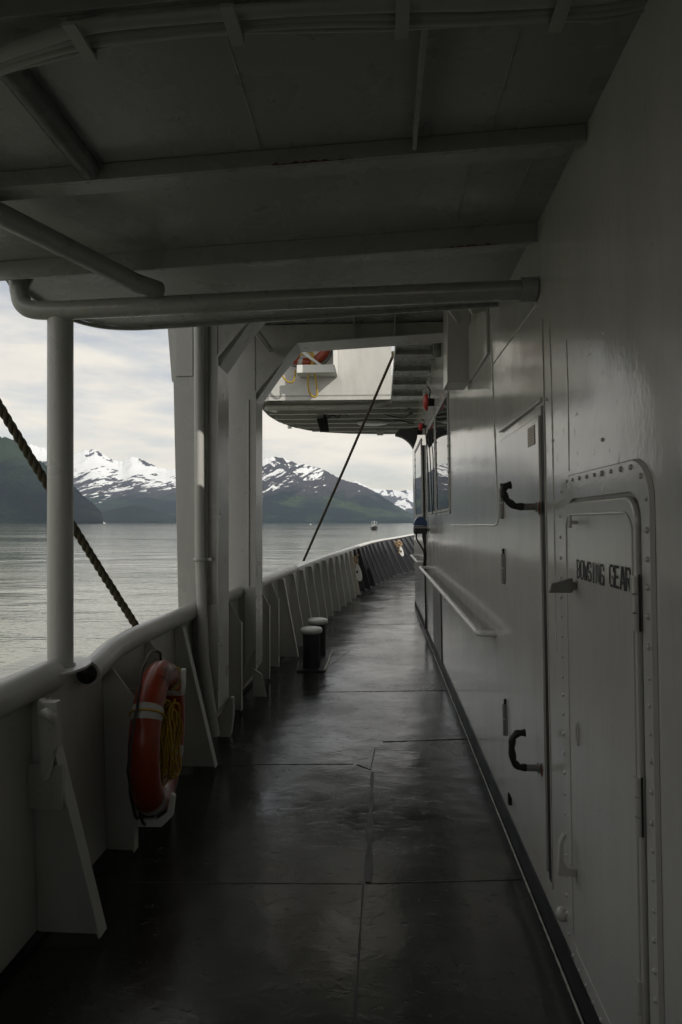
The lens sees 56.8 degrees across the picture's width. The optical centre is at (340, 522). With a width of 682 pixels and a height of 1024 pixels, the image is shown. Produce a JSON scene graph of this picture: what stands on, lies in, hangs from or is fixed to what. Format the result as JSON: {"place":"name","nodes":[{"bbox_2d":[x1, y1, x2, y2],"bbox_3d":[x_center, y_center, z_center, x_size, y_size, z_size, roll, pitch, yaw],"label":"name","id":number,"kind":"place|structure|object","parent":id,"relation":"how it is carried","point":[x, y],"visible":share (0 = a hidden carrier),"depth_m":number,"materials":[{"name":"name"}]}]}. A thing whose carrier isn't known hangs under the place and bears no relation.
{"place":"outdoors","nodes":[
{"label":"outdoors","id":0,"kind":"place"},
{"bbox_2d":[0,436,102,523],"bbox_3d":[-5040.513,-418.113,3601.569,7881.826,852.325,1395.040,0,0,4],"label":"forested mountain","id":1,"kind":"structure","parent":0,"point":[23,496],"depth_m":3292.35,"materials":[{"name":"green plant"}]},
{"bbox_2d":[0,436,175,515],"bbox_3d":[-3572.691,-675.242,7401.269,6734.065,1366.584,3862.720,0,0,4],"label":"snowy mountain","id":2,"kind":"structure","parent":0,"point":[102,482],"depth_m":7089.94,"materials":[{"name":"white snow"}]},
{"bbox_2d":[101,506,175,522],"bbox_3d":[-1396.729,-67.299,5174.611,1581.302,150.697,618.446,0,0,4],"label":"forested hill","id":3,"kind":"structure","parent":0,"point":[132,514],"depth_m":5069.20,"materials":[{"name":"green plant"}]},
{"bbox_2d":[0,281,412,490],"label":"sky","id":4,"kind":"structure","parent":0,"point":[124,386],"materials":[{"name":"grey"}]},
{"bbox_2d":[0,523,413,678],"bbox_3d":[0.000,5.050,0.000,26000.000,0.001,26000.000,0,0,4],"label":"water","id":5,"kind":"structure","parent":0,"point":[138,561],"depth_m":67.76,"materials":[{"name":"grey liquid"}]},
{"bbox_2d":[370,522,377,529],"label":"fishing boat","id":6,"kind":"object","parent":5,"relation":"on","point":[374,527],"visible":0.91,"depth_m":420.05,"materials":[{"name":"white paint"}]},
{"bbox_2d":[0,571,584,1023],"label":"deck","id":7,"kind":"structure","parent":0,"point":[330,845],"depth_m":2.71,"materials":[{"name":"paint"}]},
{"bbox_2d":[0,534,414,985],"bbox_3d":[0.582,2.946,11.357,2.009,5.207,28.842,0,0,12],"label":"bulwark","id":8,"kind":"object","parent":7,"relation":"on","point":[51,861],"visible":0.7,"depth_m":2.83,"materials":[{"name":"paint"}]},
{"bbox_2d":[28,698,64,809],"bbox_3d":[-1.076,0.842,2.273,0.147,0.417,0.118,0,0,4],"label":"bracket","id":9,"kind":"object","parent":8,"relation":"attached to","point":[46,780],"visible":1,"depth_m":2.28,"materials":[{"name":"metal"}]},
{"bbox_2d":[0,398,138,626],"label":"mooring rope","id":10,"kind":"object","parent":8,"relation":"attached to","point":[25,448],"visible":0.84,"depth_m":3.29,"materials":[{"name":"black fabric"}]},
{"bbox_2d":[129,668,185,826],"bbox_3d":[-0.922,1.077,3.071,0.316,0.695,0.253,0,0,4],"label":"life ring bracket","id":11,"kind":"object","parent":8,"relation":"attached to","point":[162,820],"visible":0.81,"depth_m":2.94,"materials":[{"name":"white metal"}]},
{"bbox_2d":[126,649,184,825],"bbox_3d":[-0.882,1.041,3.093,0.179,0.832,0.833,0,0,-3],"label":"life ring","id":12,"kind":"object","parent":11,"relation":"hanging from","point":[156,739],"visible":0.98,"depth_m":2.86,"materials":[{"name":"orange plastic"}]},
{"bbox_2d":[0,202,538,667],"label":"pipe support","id":13,"kind":"object","parent":8,"relation":"on","point":[60,316],"visible":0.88,"depth_m":2.49,"materials":[{"name":"paint"}]},
{"bbox_2d":[355,562,361,580],"bbox_3d":[0.348,1.060,13.614,0.217,0.418,0.042,0,0,4],"label":"rope cleat","id":14,"kind":"object","parent":8,"relation":"attached to","point":[358,573],"visible":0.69,"depth_m":13.60,"materials":[{"name":"white paint"}]},
{"bbox_2d":[353,554,358,568],"bbox_3d":[0.258,0.869,13.593,0.266,0.372,0.196,0,0,4],"label":"rope hitch","id":15,"kind":"object","parent":14,"relation":"attached to","point":[355,559],"visible":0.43,"depth_m":13.56,"materials":[{"name":"brown fabric"}]},
{"bbox_2d":[398,547,403,555],"bbox_3d":[1.707,0.816,17.937,0.155,0.298,0.042,0,0,4],"label":"rope cleat","id":16,"kind":"object","parent":8,"relation":"attached to","point":[401,552],"visible":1,"depth_m":17.93,"materials":[{"name":"white paint"}]},
{"bbox_2d":[393,540,402,552],"bbox_3d":[1.620,0.685,17.919,0.270,0.383,0.197,0,0,4],"label":"rope hitch","id":17,"kind":"object","parent":16,"relation":"attached to","point":[398,544],"visible":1,"depth_m":17.89,"materials":[{"name":"beige fabric"}]},
{"bbox_2d":[168,322,265,737],"bbox_3d":[-0.186,-0.105,4.344,2.072,3.230,0.393,0,0,4],"label":"portal frame","id":18,"kind":"object","parent":7,"relation":"on","point":[203,359],"visible":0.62,"depth_m":4.32,"materials":[{"name":"paint"}]},
{"bbox_2d":[218,696,233,736],"bbox_3d":[-0.837,1.427,4.582,0.124,0.332,0.040,0,0,4],"label":"gusset plate","id":19,"kind":"object","parent":18,"relation":"attached to","point":[225,721],"visible":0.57,"depth_m":4.56,"materials":[{"name":"paint"}]},
{"bbox_2d":[297,617,332,671],"bbox_3d":[-0.273,1.330,7.091,0.305,0.444,1.120,0,0,4],"label":"mooring bollard","id":20,"kind":"object","parent":7,"relation":"on","point":[317,654],"visible":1,"depth_m":6.63,"materials":[{"name":"black metal"}]},
{"bbox_2d":[229,322,442,696],"bbox_3d":[-0.112,-0.105,5.375,2.052,3.230,0.724,0,0,4],"label":"portal frame","id":21,"kind":"object","parent":7,"relation":"on","point":[270,354],"visible":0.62,"depth_m":5.51,"materials":[{"name":"paint"}]},
{"bbox_2d":[264,311,442,403],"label":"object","id":22,"kind":"object","parent":21,"relation":"on","point":[412,367],"visible":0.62,"depth_m":6.52,"materials":[{"name":"paint"}]},
{"bbox_2d":[302,351,393,560],"bbox_3d":[0.047,-0.672,7.259,0.034,2.308,1.499,0,0,-44],"label":"cable","id":23,"kind":"object","parent":22,"relation":"attached to","point":[353,446],"visible":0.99,"depth_m":7.17,"materials":[{"name":"black metal"}]},
{"bbox_2d":[431,343,440,357],"bbox_3d":[0.936,-1.664,6.134,0.129,0.132,0.129,0,0,4],"label":"caged lamp","id":24,"kind":"object","parent":22,"relation":"attached to","point":[436,349],"visible":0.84,"depth_m":6.10,"materials":[{"name":"grey metal"}]},
{"bbox_2d":[410,0,681,1023],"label":"deckhouse","id":25,"kind":"object","parent":7,"relation":"on","point":[546,452],"visible":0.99,"depth_m":1.84,"materials":[{"name":"paint"}]},
{"bbox_2d":[0,0,647,330],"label":"overhead deck","id":26,"kind":"structure","parent":25,"relation":"attached to","point":[222,164],"depth_m":1.85,"materials":[{"name":"paint"}]},
{"bbox_2d":[0,0,644,76],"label":"cable run","id":27,"kind":"object","parent":26,"relation":"attached to","point":[87,39],"visible":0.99,"depth_m":1.30,"materials":[{"name":"grey metal"}]},
{"bbox_2d":[262,346,419,433],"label":"bridge wing","id":28,"kind":"structure","parent":25,"relation":"attached to","point":[350,390],"depth_m":9.06,"materials":[{"name":"white metal"}]},
{"bbox_2d":[297,350,337,376],"bbox_3d":[-0.344,-2.656,8.677,0.555,1.150,0.677,0,0,4],"label":"ring shelf","id":29,"kind":"object","parent":28,"relation":"attached to","point":[324,370],"visible":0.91,"depth_m":8.77,"materials":[{"name":"white metal"}]},
{"bbox_2d":[282,350,331,397],"bbox_3d":[-0.483,-2.352,8.917,0.817,1.223,0.202,0,0,4],"label":"life ring","id":30,"kind":"object","parent":29,"relation":"on","point":[320,356],"visible":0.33,"depth_m":8.87,"materials":[{"name":"orange plastic"}]},
{"bbox_2d":[317,414,347,431],"bbox_3d":[-0.149,-1.644,10.470,0.535,0.336,0.314,0,0,4],"label":"work light","id":31,"kind":"object","parent":28,"relation":"hanging from","point":[323,424],"visible":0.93,"depth_m":10.36,"materials":[{"name":"black metal"}]},
{"bbox_2d":[384,408,413,423],"bbox_3d":[0.988,-1.710,10.291,0.461,0.017,1.602,0,0,12],"label":"loose wiring","id":32,"kind":"object","parent":28,"relation":"attached to","point":[402,417],"visible":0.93,"depth_m":10.18,"materials":[{"name":"black rubber"}]},
{"bbox_2d":[395,427,421,448],"bbox_3d":[0.966,-1.208,9.057,0.380,0.297,0.200,0,0,4],"label":"horn loudspeaker","id":33,"kind":"object","parent":25,"relation":"attached to","point":[409,435],"visible":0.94,"depth_m":8.96,"materials":[{"name":"black metal"}]},
{"bbox_2d":[414,439,422,517],"bbox_3d":[1.214,-0.648,9.954,0.041,1.143,1.670,0,0,4],"label":"window","id":34,"kind":"structure","parent":25,"relation":"in","point":[418,451],"depth_m":9.79,"materials":[{"name":"glass"}]},
{"bbox_2d":[413,517,428,565],"bbox_3d":[1.027,0.253,8.149,0.194,0.655,0.425,0,0,4],"label":"domed box","id":35,"kind":"object","parent":25,"relation":"attached to","point":[420,524],"visible":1,"depth_m":7.96,"materials":[{"name":"blue plastic"}]},
{"bbox_2d":[418,419,425,430],"bbox_3d":[1.050,-1.262,8.150,0.101,0.151,0.100,0,0,4],"label":"alarm bell","id":36,"kind":"object","parent":25,"relation":"attached to","point":[421,426],"visible":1,"depth_m":8.12,"materials":[{"name":"red metal"}]},
{"bbox_2d":[423,386,433,410],"bbox_3d":[0.964,-1.367,6.953,0.119,0.271,0.184,0,0,4],"label":"alarm bell","id":37,"kind":"object","parent":25,"relation":"attached to","point":[427,401],"visible":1,"depth_m":6.91,"materials":[{"name":"red metal"}]},
{"bbox_2d":[426,577,433,642],"bbox_3d":[1.129,1.080,8.016,0.021,0.700,1.081,0,0,4],"label":"access door","id":38,"kind":"structure","parent":25,"relation":"in","point":[429,586],"depth_m":7.93,"materials":[{"name":"paint"}]},
{"bbox_2d":[426,415,436,515],"bbox_3d":[1.056,-0.623,7.443,0.040,1.093,1.184,0,0,4],"label":"window","id":39,"kind":"structure","parent":25,"relation":"in","point":[431,427],"depth_m":7.24,"materials":[{"name":"glass"}]},
{"bbox_2d":[433,585,441,660],"bbox_3d":[1.063,1.080,6.979,0.021,0.700,0.917,0,0,4],"label":"access door","id":40,"kind":"structure","parent":25,"relation":"in","point":[436,594],"depth_m":6.91,"materials":[{"name":"grey metal"}]},
{"bbox_2d":[434,390,450,514],"bbox_3d":[0.973,-0.623,6.120,0.040,1.093,1.258,0,0,4],"label":"window","id":41,"kind":"structure","parent":25,"relation":"in","point":[441,420],"depth_m":6.00,"materials":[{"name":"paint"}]},
{"bbox_2d":[499,397,551,881],"bbox_3d":[0.718,0.432,2.740,0.175,1.791,0.816,0,0,4],"label":"steel door","id":42,"kind":"structure","parent":25,"relation":"in","point":[525,711],"depth_m":2.59,"materials":[{"name":"paint"}]},
{"bbox_2d":[548,497,649,1023],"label":"locker door","id":43,"kind":"structure","parent":25,"relation":"in","point":[602,585],"depth_m":1.67,"materials":[{"name":"paint"}]},
{"bbox_2d":[262,457,413,522],"bbox_3d":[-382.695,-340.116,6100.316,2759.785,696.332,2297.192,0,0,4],"label":"patchy mountain","id":44,"kind":"structure","parent":0,"point":[293,492],"depth_m":5741.42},
{"bbox_2d":[353,481,413,514],"bbox_3d":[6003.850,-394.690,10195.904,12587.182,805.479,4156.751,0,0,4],"label":"distant mountain","id":45,"kind":"structure","parent":0,"point":[403,499],"depth_m":10568.30,"materials":[{"name":"white snow"}]}
]}

